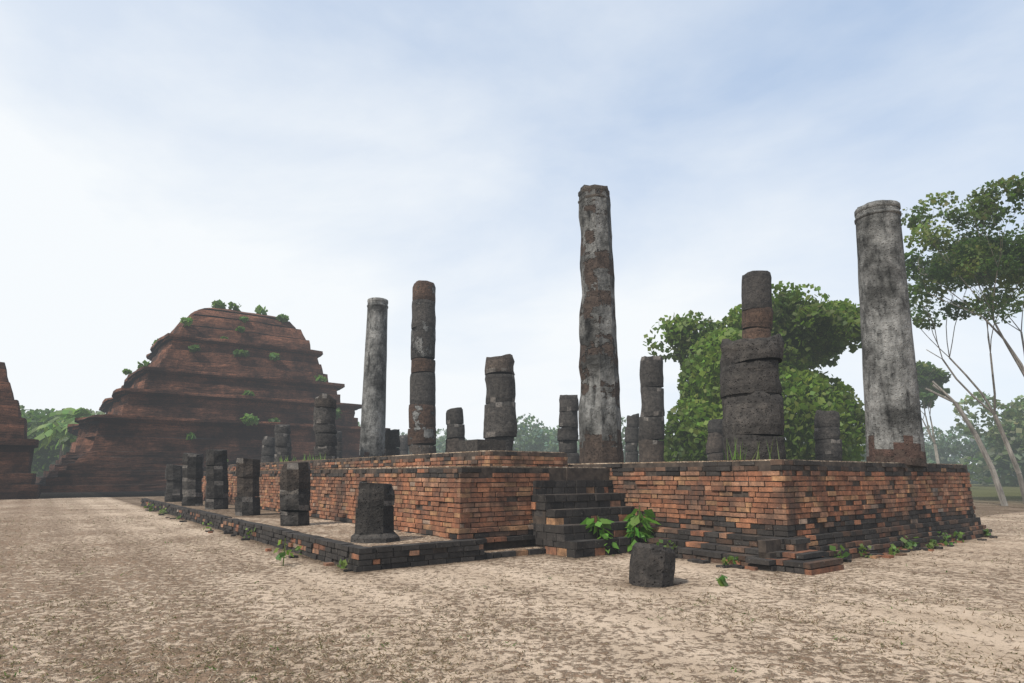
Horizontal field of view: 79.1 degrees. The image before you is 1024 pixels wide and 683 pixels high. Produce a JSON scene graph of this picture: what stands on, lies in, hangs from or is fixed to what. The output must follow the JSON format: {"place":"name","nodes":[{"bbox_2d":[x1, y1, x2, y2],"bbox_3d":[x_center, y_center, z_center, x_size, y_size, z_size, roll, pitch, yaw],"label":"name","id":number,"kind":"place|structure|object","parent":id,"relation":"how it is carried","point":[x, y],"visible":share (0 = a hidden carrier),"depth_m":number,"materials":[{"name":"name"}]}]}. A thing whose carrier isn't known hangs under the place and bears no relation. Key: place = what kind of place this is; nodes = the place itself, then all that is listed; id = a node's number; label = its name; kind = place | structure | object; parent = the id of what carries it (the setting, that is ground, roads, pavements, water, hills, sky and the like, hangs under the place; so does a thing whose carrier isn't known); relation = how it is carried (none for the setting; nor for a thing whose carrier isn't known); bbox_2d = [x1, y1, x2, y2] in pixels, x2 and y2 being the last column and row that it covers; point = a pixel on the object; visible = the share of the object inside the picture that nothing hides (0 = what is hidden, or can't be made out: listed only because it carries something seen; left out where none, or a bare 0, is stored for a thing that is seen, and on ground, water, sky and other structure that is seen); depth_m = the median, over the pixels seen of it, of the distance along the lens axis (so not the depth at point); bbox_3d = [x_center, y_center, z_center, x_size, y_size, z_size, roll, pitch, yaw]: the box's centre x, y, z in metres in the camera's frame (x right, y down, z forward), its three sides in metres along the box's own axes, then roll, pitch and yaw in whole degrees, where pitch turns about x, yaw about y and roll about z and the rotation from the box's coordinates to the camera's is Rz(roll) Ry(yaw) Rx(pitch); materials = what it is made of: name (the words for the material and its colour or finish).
{"place":"outdoors","nodes":[
{"label":"outdoors","id":0,"kind":"place"},
{"bbox_2d":[0,480,1023,682],"bbox_3d":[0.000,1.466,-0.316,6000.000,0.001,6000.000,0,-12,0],"label":"ground","id":1,"kind":"structure","parent":0,"point":[630,649],"depth_m":7.02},
{"bbox_2d":[0,362,42,499],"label":"chedi","id":2,"kind":"structure","parent":1,"relation":"on","point":[17,476],"depth_m":40.08,"materials":[{"name":"brick"}]},
{"bbox_2d":[35,308,389,492],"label":"chedi","id":3,"kind":"structure","parent":1,"relation":"on","point":[161,405],"depth_m":52.56,"materials":[{"name":"brick"}]},
{"bbox_2d":[20,172,1023,585],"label":"foliage","id":4,"kind":"object","parent":1,"relation":"on","point":[818,332],"visible":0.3,"depth_m":33.19,"materials":[{"name":"green plant"}]},
{"bbox_2d":[58,195,1023,565],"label":"wood","id":5,"kind":"object","parent":1,"relation":"on","point":[982,447],"visible":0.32,"depth_m":32.69,"materials":[{"name":"grey plant"}]},
{"bbox_2d":[151,450,962,552],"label":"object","id":6,"kind":"structure","parent":1,"relation":"on","point":[336,530],"depth_m":13.88,"materials":[{"name":"grey stone"}]},
{"bbox_2d":[459,439,505,451],"bbox_3d":[-0.972,3.685,20.153,1.100,0.920,1.100,9,-15,-36],"label":"stone block","id":7,"kind":"object","parent":6,"relation":"on","point":[474,445],"depth_m":19.81,"materials":[{"name":"grey stone"}]},
{"bbox_2d":[164,184,926,542],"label":"columns","id":8,"kind":"structure","parent":6,"relation":"on","point":[750,392],"depth_m":17.34,"materials":[{"name":"grey stone"}]},
{"bbox_2d":[141,451,991,575],"bbox_3d":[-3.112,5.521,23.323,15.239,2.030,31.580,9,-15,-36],"label":"vihara bricks","id":9,"kind":"object","parent":1,"relation":"on","point":[813,560],"visible":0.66,"depth_m":12.31,"materials":[{"name":"brown brick"}]},
{"bbox_2d":[145,509,997,571],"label":"weeds","id":10,"kind":"object","parent":1,"relation":"on","point":[904,551],"visible":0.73,"depth_m":11.72,"materials":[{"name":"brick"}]},
{"bbox_2d":[629,542,675,587],"bbox_3d":[2.003,3.210,8.800,0.682,0.699,0.641,0,-12,0],"label":"stone block","id":11,"kind":"object","parent":1,"relation":"on","point":[651,566],"visible":0.85,"depth_m":8.57,"materials":[{"name":"grey stone"}]},
{"bbox_2d":[0,500,1023,682],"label":"pebbles","id":12,"kind":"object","parent":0,"point":[350,651],"depth_m":5.68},
{"bbox_2d":[0,0,1023,464],"label":"sky","id":13,"kind":"structure","parent":0,"point":[308,162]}
]}

